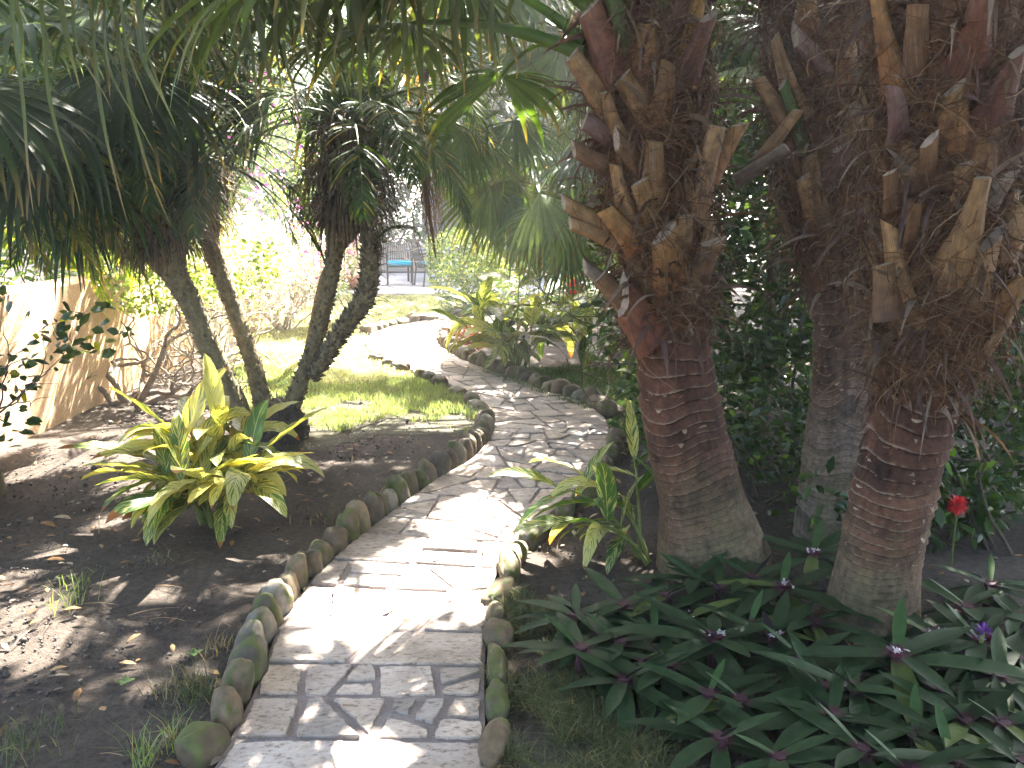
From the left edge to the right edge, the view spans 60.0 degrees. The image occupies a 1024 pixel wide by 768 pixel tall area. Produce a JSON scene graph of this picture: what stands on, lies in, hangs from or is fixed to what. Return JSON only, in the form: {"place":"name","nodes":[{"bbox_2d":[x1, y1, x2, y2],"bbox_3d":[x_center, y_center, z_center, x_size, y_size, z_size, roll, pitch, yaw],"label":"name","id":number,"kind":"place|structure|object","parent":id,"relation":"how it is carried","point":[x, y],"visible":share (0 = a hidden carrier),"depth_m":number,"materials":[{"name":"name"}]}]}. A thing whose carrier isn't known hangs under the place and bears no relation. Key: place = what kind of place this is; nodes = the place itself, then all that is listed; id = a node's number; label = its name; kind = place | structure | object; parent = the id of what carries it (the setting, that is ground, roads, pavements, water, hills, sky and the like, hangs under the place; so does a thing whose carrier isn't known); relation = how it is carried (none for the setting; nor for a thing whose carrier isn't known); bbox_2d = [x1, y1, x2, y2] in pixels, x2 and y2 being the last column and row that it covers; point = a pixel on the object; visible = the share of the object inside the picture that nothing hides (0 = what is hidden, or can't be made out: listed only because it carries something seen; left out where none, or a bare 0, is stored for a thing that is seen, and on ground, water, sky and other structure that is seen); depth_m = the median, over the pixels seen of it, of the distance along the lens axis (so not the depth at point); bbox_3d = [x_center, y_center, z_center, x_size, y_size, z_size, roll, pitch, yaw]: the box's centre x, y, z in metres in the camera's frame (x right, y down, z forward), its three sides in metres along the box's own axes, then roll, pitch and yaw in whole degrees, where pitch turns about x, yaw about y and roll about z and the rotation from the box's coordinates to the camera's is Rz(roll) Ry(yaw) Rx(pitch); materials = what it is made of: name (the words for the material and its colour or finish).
{"place":"outdoors","nodes":[
{"label":"outdoors","id":0,"kind":"place"},
{"bbox_2d":[228,285,480,450],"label":"lawn","id":1,"kind":"structure","parent":0,"point":[355,433],"depth_m":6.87,"materials":[{"name":"plant"}]},
{"bbox_2d":[190,210,359,330],"bbox_3d":[-3.350,-1.593,12.422,2.403,1.657,2.895,0,11,0],"label":"bougainvillea","id":2,"kind":"object","parent":1,"relation":"on","point":[286,322],"visible":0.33,"depth_m":12.05,"materials":[{"name":"green plant"}]},
{"bbox_2d":[215,315,608,767],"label":"path","id":3,"kind":"structure","parent":0,"point":[357,675],"depth_m":3.56,"materials":[{"name":"stone"}]},
{"bbox_2d":[339,273,564,294],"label":"patio","id":4,"kind":"structure","parent":0,"point":[399,280],"depth_m":19.19,"materials":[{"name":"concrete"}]},
{"bbox_2d":[385,237,413,284],"bbox_3d":[-2.475,-2.702,19.497,0.627,1.009,0.684,-2,11,-8],"label":"patio chair","id":5,"kind":"object","parent":4,"relation":"on","point":[406,264],"visible":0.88,"depth_m":19.68,"materials":[{"name":"metal"}]},
{"bbox_2d":[0,217,1023,767],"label":"ground","id":6,"kind":"structure","parent":0,"point":[236,575],"depth_m":4.07,"materials":[{"name":"soil"}]},
{"bbox_2d":[0,695,115,767],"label":"grass tuft","id":7,"kind":"object","parent":6,"relation":"on","point":[7,738],"visible":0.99,"depth_m":2.70,"materials":[{"name":"plant"}]},
{"bbox_2d":[0,285,134,447],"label":"hibiscus","id":8,"kind":"object","parent":6,"relation":"on","point":[62,328],"visible":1,"depth_m":5.35,"materials":[{"name":"green plant"}]},
{"bbox_2d":[0,203,238,375],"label":"hedge","id":9,"kind":"object","parent":6,"relation":"on","point":[36,274],"visible":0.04,"depth_m":7.78,"materials":[{"name":"green plant"}]},
{"bbox_2d":[0,65,241,308],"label":"areca palm","id":10,"kind":"object","parent":6,"relation":"on","point":[78,242],"visible":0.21,"depth_m":5.88,"materials":[{"name":"green plant"}]},
{"bbox_2d":[91,710,193,767],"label":"grass tuft","id":11,"kind":"object","parent":6,"relation":"on","point":[141,748],"visible":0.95,"depth_m":2.63,"materials":[{"name":"plant"}]},
{"bbox_2d":[33,2,318,267],"bbox_3d":[-9.614,-6.721,20.008,11.503,9.075,6.508,7,13,31],"label":"tree","id":12,"kind":"object","parent":6,"relation":"on","point":[279,165],"visible":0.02,"depth_m":19.26,"materials":[{"name":"green plant"}]},
{"bbox_2d":[135,657,220,707],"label":"grass tuft","id":13,"kind":"object","parent":6,"relation":"on","point":[185,682],"visible":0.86,"depth_m":3.02,"materials":[{"name":"plant"}]},
{"bbox_2d":[84,226,282,407],"bbox_3d":[-3.246,-0.569,7.827,2.304,1.743,1.932,0,11,0],"label":"bougainvillea","id":14,"kind":"object","parent":6,"relation":"on","point":[145,391],"visible":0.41,"depth_m":7.75,"materials":[{"name":"green plant"}]},
{"bbox_2d":[0,237,381,450],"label":"garden wall","id":15,"kind":"structure","parent":6,"relation":"on","point":[73,391],"depth_m":7.08,"materials":[{"name":"beige paint"}]},
{"bbox_2d":[57,353,326,548],"bbox_3d":[-1.539,0.326,4.491,1.220,0.902,1.169,10,15,41],"label":"shell ginger","id":16,"kind":"object","parent":6,"relation":"on","point":[207,463],"visible":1,"depth_m":4.47,"materials":[{"name":"green plant"}]},
{"bbox_2d":[154,655,242,723],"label":"grass tuft","id":17,"kind":"object","parent":6,"relation":"on","point":[208,691],"visible":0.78,"depth_m":2.97,"materials":[{"name":"plant"}]},
{"bbox_2d":[174,721,230,767],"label":"edging stone","id":18,"kind":"object","parent":6,"relation":"on","point":[204,744],"visible":0.89,"depth_m":2.61,"materials":[{"name":"stone"}]},
{"bbox_2d":[0,0,445,496],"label":"fan palm","id":19,"kind":"object","parent":6,"relation":"on","point":[44,130],"visible":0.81,"depth_m":4.72,"materials":[{"name":"green plant"}]},
{"bbox_2d":[210,685,243,735],"bbox_3d":[-0.910,1.056,2.837,0.098,0.174,0.176,-2,11,-12],"label":"edging stone","id":20,"kind":"object","parent":6,"relation":"on","point":[226,709],"visible":0.64,"depth_m":2.78,"materials":[{"name":"stone"}]},
{"bbox_2d":[145,218,325,374],"bbox_3d":[-3.073,-0.834,9.509,2.291,2.020,2.956,-2,11,-13],"label":"bougainvillea","id":21,"kind":"object","parent":6,"relation":"on","point":[275,286],"visible":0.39,"depth_m":9.35,"materials":[{"name":"green plant"}]},
{"bbox_2d":[220,657,254,706],"bbox_3d":[-0.919,1.019,2.971,0.127,0.226,0.121,0,11,0],"label":"edging stone","id":22,"kind":"object","parent":6,"relation":"on","point":[239,675],"visible":0.54,"depth_m":2.92,"materials":[{"name":"stone"}]},
{"bbox_2d":[226,634,267,688],"bbox_3d":[-0.927,1.012,3.108,0.133,0.273,0.187,0,11,0],"label":"edging stone","id":23,"kind":"object","parent":6,"relation":"on","point":[253,648],"visible":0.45,"depth_m":3.05,"materials":[{"name":"stone"}]},
{"bbox_2d":[233,619,267,657],"bbox_3d":[-0.952,0.979,3.233,0.121,0.242,0.112,-3,11,-15],"label":"edging stone","id":24,"kind":"object","parent":6,"relation":"on","point":[248,628],"visible":0.34,"depth_m":3.20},
{"bbox_2d":[245,606,276,645],"bbox_3d":[-0.958,0.947,3.362,0.123,0.208,0.150,0,11,0],"label":"edging stone","id":25,"kind":"object","parent":6,"relation":"on","point":[264,616],"visible":0.4,"depth_m":3.33,"materials":[{"name":"stone"}]},
{"bbox_2d":[252,592,283,629],"bbox_3d":[-0.958,0.927,3.493,0.121,0.242,0.118,0,11,0],"label":"edging stone","id":26,"kind":"object","parent":6,"relation":"on","point":[268,600],"visible":0.42,"depth_m":3.44,"materials":[{"name":"stone"}]},
{"bbox_2d":[258,578,293,617],"bbox_3d":[-0.958,0.903,3.603,0.145,0.233,0.121,0,11,0],"label":"edging stone","id":27,"kind":"object","parent":6,"relation":"on","point":[279,589],"visible":0.54,"depth_m":3.56,"materials":[{"name":"stone"}]},
{"bbox_2d":[0,0,557,446],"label":"date palm","id":28,"kind":"object","parent":6,"relation":"on","point":[350,160],"visible":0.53,"depth_m":5.93,"materials":[{"name":"green plant"}]},
{"bbox_2d":[284,553,307,592],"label":"edging stone","id":29,"kind":"object","parent":6,"relation":"on","point":[296,563],"visible":0.47,"depth_m":3.82,"materials":[{"name":"stone"}]},
{"bbox_2d":[189,72,422,274],"bbox_3d":[-4.389,-3.460,15.476,6.256,4.176,4.558,-9,14,-38],"label":"tree","id":30,"kind":"object","parent":6,"relation":"on","point":[259,175],"visible":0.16,"depth_m":15.55,"materials":[{"name":"green plant"}]},
{"bbox_2d":[228,4,425,234],"bbox_3d":[-6.017,-7.156,24.646,6.120,8.170,6.964,8,13,34],"label":"tree","id":31,"kind":"object","parent":6,"relation":"on","point":[300,79],"visible":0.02,"depth_m":23.76,"materials":[{"name":"green plant"}]},
{"bbox_2d":[322,526,348,555],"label":"edging stone","id":32,"kind":"object","parent":6,"relation":"on","point":[336,537],"visible":0.56,"depth_m":4.20,"materials":[{"name":"stone"}]},
{"bbox_2d":[248,153,429,243],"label":"hedge","id":33,"kind":"object","parent":6,"relation":"on","point":[418,220],"visible":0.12,"depth_m":25.36,"materials":[{"name":"green plant"}]},
{"bbox_2d":[336,507,360,544],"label":"edging stone","id":34,"kind":"object","parent":6,"relation":"on","point":[348,519],"visible":0.54,"depth_m":4.34,"materials":[{"name":"stone"}]},
{"bbox_2d":[362,490,383,526],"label":"edging stone","id":35,"kind":"object","parent":6,"relation":"on","point":[373,501],"visible":0.49,"depth_m":4.60,"materials":[{"name":"stone"}]},
{"bbox_2d":[288,244,486,270],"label":"wall","id":36,"kind":"structure","parent":6,"relation":"on","point":[401,248],"depth_m":24.29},
{"bbox_2d":[384,474,410,504],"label":"edging stone","id":37,"kind":"object","parent":6,"relation":"on","point":[397,483],"visible":0.38,"depth_m":4.95,"materials":[{"name":"stone"}]},
{"bbox_2d":[75,0,784,582],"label":"fan palm","id":38,"kind":"object","parent":6,"relation":"on","point":[657,152],"visible":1,"depth_m":3.69,"materials":[{"name":"brown plant"}]},
{"bbox_2d":[423,227,516,308],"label":"bush","id":39,"kind":"object","parent":6,"relation":"on","point":[459,269],"visible":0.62,"depth_m":14.26,"materials":[{"name":"green plant"}]},
{"bbox_2d":[477,717,509,767],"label":"edging stone","id":40,"kind":"object","parent":6,"relation":"on","point":[492,739],"visible":0.92,"depth_m":2.65,"materials":[{"name":"stone"}]},
{"bbox_2d":[355,0,635,370],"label":"fan palm","id":41,"kind":"object","parent":6,"relation":"on","point":[502,213],"visible":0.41,"depth_m":8.05,"materials":[{"name":"green plant"}]},
{"bbox_2d":[486,642,507,686],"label":"edging stone","id":42,"kind":"object","parent":6,"relation":"on","point":[496,659],"visible":0.76,"depth_m":3.10,"materials":[{"name":"stone"}]},
{"bbox_2d":[485,678,509,722],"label":"edging stone","id":43,"kind":"object","parent":6,"relation":"on","point":[496,693],"visible":0.81,"depth_m":2.88,"materials":[{"name":"stone"}]},
{"bbox_2d":[481,575,514,607],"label":"edging stone","id":44,"kind":"object","parent":6,"relation":"on","point":[497,587],"visible":0.74,"depth_m":3.72,"materials":[{"name":"stone"}]},
{"bbox_2d":[483,617,513,654],"bbox_3d":[-0.052,0.963,3.366,0.123,0.119,0.212,0,11,0],"label":"edging stone","id":45,"kind":"object","parent":6,"relation":"on","point":[498,631],"visible":0.77,"depth_m":3.31,"materials":[{"name":"stone"}]},
{"bbox_2d":[410,248,601,371],"bbox_3d":[0.094,-0.847,9.236,1.961,1.348,1.688,-7,13,-33],"label":"shell ginger","id":46,"kind":"object","parent":6,"relation":"on","point":[500,345],"visible":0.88,"depth_m":9.10,"materials":[{"name":"green plant"}]},
{"bbox_2d":[498,547,520,581],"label":"edging stone","id":47,"kind":"object","parent":6,"relation":"on","point":[509,562],"visible":0.83,"depth_m":3.95,"materials":[{"name":"stone"}]},
{"bbox_2d":[0,377,1022,765],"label":"leaf litter","id":48,"kind":"object","parent":6,"relation":"on","point":[172,647],"visible":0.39,"depth_m":4.08,"materials":[{"name":"plant"}]},
{"bbox_2d":[380,0,725,243],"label":"tree","id":49,"kind":"object","parent":6,"relation":"on","point":[505,119],"visible":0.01,"depth_m":22.97,"materials":[{"name":"green plant"}]},
{"bbox_2d":[492,257,617,323],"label":"bush","id":50,"kind":"object","parent":6,"relation":"on","point":[557,298],"visible":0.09,"depth_m":12.31,"materials":[{"name":"green plant"}]},
{"bbox_2d":[513,583,624,660],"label":"boat lily","id":51,"kind":"object","parent":6,"relation":"on","point":[558,603],"visible":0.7,"depth_m":3.41,"materials":[{"name":"green plant"}]},
{"bbox_2d":[488,399,653,574],"bbox_3d":[0.442,0.478,4.064,1.104,0.726,0.764,0,11,0],"label":"shell ginger","id":52,"kind":"object","parent":6,"relation":"on","point":[606,500],"visible":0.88,"depth_m":4.08,"materials":[{"name":"green plant"}]},
{"bbox_2d":[520,285,628,366],"bbox_3d":[0.900,-0.571,9.326,1.292,0.834,1.224,8,14,37],"label":"shell ginger","id":53,"kind":"object","parent":6,"relation":"on","point":[584,357],"visible":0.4,"depth_m":9.24,"materials":[{"name":"green plant"}]},
{"bbox_2d":[499,612,654,710],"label":"boat lily","id":54,"kind":"object","parent":6,"relation":"on","point":[566,626],"visible":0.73,"depth_m":3.10,"materials":[{"name":"green plant"}]},
{"bbox_2d":[451,579,709,767],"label":"grass","id":55,"kind":"structure","parent":6,"relation":"on","point":[605,724],"depth_m":2.80,"materials":[{"name":"plant"}]},
{"bbox_2d":[554,611,661,677],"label":"boat lily","id":56,"kind":"object","parent":6,"relation":"on","point":[620,643],"visible":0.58,"depth_m":3.14,"materials":[{"name":"green plant"}]},
{"bbox_2d":[556,648,694,751],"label":"boat lily","id":57,"kind":"object","parent":6,"relation":"on","point":[619,696],"visible":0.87,"depth_m":2.85,"materials":[{"name":"green plant"}]},
{"bbox_2d":[584,567,675,635],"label":"boat lily","id":58,"kind":"object","parent":6,"relation":"on","point":[605,585],"visible":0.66,"depth_m":3.45,"materials":[{"name":"green plant"}]},
{"bbox_2d":[582,644,701,731],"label":"boat lily","id":59,"kind":"object","parent":6,"relation":"on","point":[646,702],"visible":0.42,"depth_m":2.91,"materials":[{"name":"green plant"}]},
{"bbox_2d":[606,597,706,686],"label":"boat lily","id":60,"kind":"object","parent":6,"relation":"on","point":[638,618],"visible":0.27,"depth_m":3.29,"materials":[{"name":"green plant"}]},
{"bbox_2d":[550,0,765,158],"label":"understorey palm","id":61,"kind":"object","parent":6,"relation":"on","point":[722,19],"visible":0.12,"depth_m":6.83,"materials":[{"name":"green plant"}]},
{"bbox_2d":[608,578,714,643],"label":"boat lily","id":62,"kind":"object","parent":6,"relation":"on","point":[667,597],"visible":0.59,"depth_m":3.52,"materials":[{"name":"green plant"}]},
{"bbox_2d":[585,624,740,749],"bbox_3d":[0.530,0.956,2.943,0.595,0.262,0.544,0,11,0],"label":"boat lily","id":63,"kind":"object","parent":6,"relation":"on","point":[668,688],"visible":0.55,"depth_m":2.94,"materials":[{"name":"green plant"}]},
{"bbox_2d":[623,550,743,617],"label":"boat lily","id":64,"kind":"object","parent":6,"relation":"on","point":[691,586],"visible":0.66,"depth_m":3.71,"materials":[{"name":"green plant"}]},
{"bbox_2d":[600,598,786,698],"bbox_3d":[0.682,0.944,3.119,0.745,0.336,0.670,0,11,0],"label":"boat lily","id":65,"kind":"object","parent":6,"relation":"on","point":[698,635],"visible":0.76,"depth_m":3.11,"materials":[{"name":"green plant"}]},
{"bbox_2d":[632,591,760,664],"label":"boat lily","id":66,"kind":"object","parent":6,"relation":"on","point":[702,610],"visible":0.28,"depth_m":3.33,"materials":[{"name":"green plant"}]},
{"bbox_2d":[623,699,780,767],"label":"boat lily","id":67,"kind":"object","parent":6,"relation":"on","point":[708,735],"visible":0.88,"depth_m":2.59,"materials":[{"name":"green plant"}]},
{"bbox_2d":[634,659,776,734],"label":"boat lily","id":68,"kind":"object","parent":6,"relation":"on","point":[695,705],"visible":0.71,"depth_m":2.83,"materials":[{"name":"green plant"}]},
{"bbox_2d":[666,561,774,614],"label":"boat lily","id":69,"kind":"object","parent":6,"relation":"on","point":[721,591],"visible":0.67,"depth_m":3.57,"materials":[{"name":"green plant"}]},
{"bbox_2d":[665,657,823,737],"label":"boat lily","id":70,"kind":"object","parent":6,"relation":"on","point":[739,695],"visible":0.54,"depth_m":2.77,"materials":[{"name":"green plant"}]},
{"bbox_2d":[673,553,823,636],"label":"boat lily","id":71,"kind":"object","parent":6,"relation":"on","point":[753,570],"visible":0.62,"depth_m":3.69,"materials":[{"name":"green plant"}]},
{"bbox_2d":[482,98,1022,503],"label":"shrub","id":72,"kind":"object","parent":6,"relation":"on","point":[729,373],"visible":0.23,"depth_m":5.45,"materials":[{"name":"green plant"}]},
{"bbox_2d":[697,589,814,679],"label":"boat lily","id":73,"kind":"object","parent":6,"relation":"on","point":[729,609],"visible":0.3,"depth_m":3.32,"materials":[{"name":"green plant"}]},
{"bbox_2d":[712,590,815,700],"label":"boat lily","id":74,"kind":"object","parent":6,"relation":"on","point":[783,616],"visible":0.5,"depth_m":3.23,"materials":[{"name":"green plant"}]},
{"bbox_2d":[709,711,840,767],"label":"boat lily","id":75,"kind":"object","parent":6,"relation":"on","point":[755,736],"visible":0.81,"depth_m":2.51,"materials":[{"name":"green plant"}]},
{"bbox_2d":[527,3,1023,421],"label":"shrub","id":76,"kind":"object","parent":6,"relation":"on","point":[800,381],"visible":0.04,"depth_m":7.04,"materials":[{"name":"green plant"}]},
{"bbox_2d":[704,551,884,642],"bbox_3d":[1.116,0.837,3.554,0.690,0.261,0.695,4,12,20],"label":"boat lily","id":77,"kind":"object","parent":6,"relation":"on","point":[777,589],"visible":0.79,"depth_m":3.50,"materials":[{"name":"green plant"}]},
{"bbox_2d":[718,0,876,545],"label":"fan palm","id":78,"kind":"object","parent":6,"relation":"on","point":[793,41],"visible":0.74,"depth_m":4.05,"materials":[{"name":"brown plant"}]},
{"bbox_2d":[763,518,841,585],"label":"boat lily","id":79,"kind":"object","parent":6,"relation":"on","point":[815,551],"visible":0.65,"depth_m":3.95,"materials":[{"name":"green plant"}]},
{"bbox_2d":[736,623,888,679],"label":"boat lily","id":80,"kind":"object","parent":6,"relation":"on","point":[764,663],"visible":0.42,"depth_m":3.05,"materials":[{"name":"green plant"}]},
{"bbox_2d":[765,600,888,645],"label":"boat lily","id":81,"kind":"object","parent":6,"relation":"on","point":[812,623],"visible":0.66,"depth_m":3.29,"materials":[{"name":"green plant"}]},
{"bbox_2d":[750,630,909,738],"bbox_3d":[0.966,1.011,2.827,0.526,0.267,0.468,0,11,0],"label":"boat lily","id":82,"kind":"object","parent":6,"relation":"on","point":[800,648],"visible":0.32,"depth_m":2.85,"materials":[{"name":"green plant"}]},
{"bbox_2d":[757,696,915,767],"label":"boat lily","id":83,"kind":"object","parent":6,"relation":"on","point":[862,752],"visible":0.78,"depth_m":2.53,"materials":[{"name":"green plant"}]},
{"bbox_2d":[751,663,926,767],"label":"boat lily","id":84,"kind":"object","parent":6,"relation":"on","point":[797,727],"visible":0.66,"depth_m":2.67,"materials":[{"name":"green plant"}]},
{"bbox_2d":[753,650,930,762],"bbox_3d":[1.098,0.985,2.831,0.580,0.296,0.593,7,13,33],"label":"boat lily","id":85,"kind":"object","parent":6,"relation":"on","point":[824,669],"visible":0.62,"depth_m":2.81,"materials":[{"name":"green plant"}]},
{"bbox_2d":[755,199,1023,554],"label":"shrub","id":86,"kind":"object","parent":6,"relation":"on","point":[975,494],"visible":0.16,"depth_m":4.38,"materials":[{"name":"green plant"}]},
{"bbox_2d":[771,0,1023,646],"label":"fan palm","id":87,"kind":"object","parent":6,"relation":"on","point":[943,221],"visible":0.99,"depth_m":3.06,"materials":[{"name":"brown plant"}]},
{"bbox_2d":[825,682,978,758],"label":"boat lily","id":88,"kind":"object","parent":6,"relation":"on","point":[950,713],"visible":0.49,"depth_m":2.64,"materials":[{"name":"green plant"}]},
{"bbox_2d":[781,597,1023,735],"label":"boat lily","id":89,"kind":"object","parent":6,"relation":"on","point":[899,652],"visible":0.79,"depth_m":2.93,"materials":[{"name":"green plant"}]},
{"bbox_2d":[841,723,993,767],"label":"boat lily","id":90,"kind":"object","parent":6,"relation":"on","point":[949,755],"visible":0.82,"depth_m":2.42,"materials":[{"name":"green plant"}]},
{"bbox_2d":[875,606,991,694],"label":"boat lily","id":91,"kind":"object","parent":6,"relation":"on","point":[917,621],"visible":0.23,"depth_m":3.24,"materials":[{"name":"green plant"}]},
{"bbox_2d":[874,657,1020,722],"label":"boat lily","id":92,"kind":"object","parent":6,"relation":"on","point":[951,675],"visible":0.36,"depth_m":2.86,"materials":[{"name":"green plant"}]},
{"bbox_2d":[873,699,1023,767],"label":"boat lily","id":93,"kind":"object","parent":6,"relation":"on","point":[911,756],"visible":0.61,"depth_m":2.46,"materials":[{"name":"green plant"}]},
{"bbox_2d":[878,671,1023,767],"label":"boat lily","id":94,"kind":"object","parent":6,"relation":"on","point":[964,723],"visible":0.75,"depth_m":2.69,"materials":[{"name":"green plant"}]},
{"bbox_2d":[906,578,1023,641],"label":"boat lily","id":95,"kind":"object","parent":6,"relation":"on","point":[976,593],"visible":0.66,"depth_m":3.39,"materials":[{"name":"green plant"}]},
{"bbox_2d":[911,626,1023,715],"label":"boat lily","id":96,"kind":"object","parent":6,"relation":"on","point":[1000,650],"visible":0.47,"depth_m":2.97,"materials":[{"name":"green plant"}]},
{"bbox_2d":[927,600,1023,710],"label":"boat lily","id":97,"kind":"object","parent":6,"relation":"on","point":[973,646],"visible":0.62,"depth_m":3.14,"materials":[{"name":"green plant"}]},
{"bbox_2d":[927,675,1023,762],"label":"boat lily","id":98,"kind":"object","parent":6,"relation":"on","point":[1006,728],"visible":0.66,"depth_m":2.66,"materials":[{"name":"green plant"}]},
{"bbox_2d":[931,553,1023,611],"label":"boat lily","id":99,"kind":"object","parent":6,"relation":"on","point":[1011,604],"visible":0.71,"depth_m":3.61,"materials":[{"name":"green plant"}]},
{"bbox_2d":[940,594,1023,647],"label":"boat lily","id":100,"kind":"object","parent":6,"relation":"on","point":[1013,626],"visible":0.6,"depth_m":3.32,"materials":[{"name":"green plant"}]},
{"bbox_2d":[485,362,641,434],"bbox_3d":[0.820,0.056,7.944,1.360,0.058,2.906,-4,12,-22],"label":"grass","id":101,"kind":"structure","parent":0,"point":[557,372],"depth_m":8.46,"materials":[{"name":"plant"}]},
{"bbox_2d":[703,45,868,438],"bbox_3d":[1.768,-1.046,5.862,2.361,3.119,2.012,-3,11,-15],"label":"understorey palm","id":102,"kind":"object","parent":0,"point":[771,275],"visible":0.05,"depth_m":6.03,"materials":[{"name":"green plant"}]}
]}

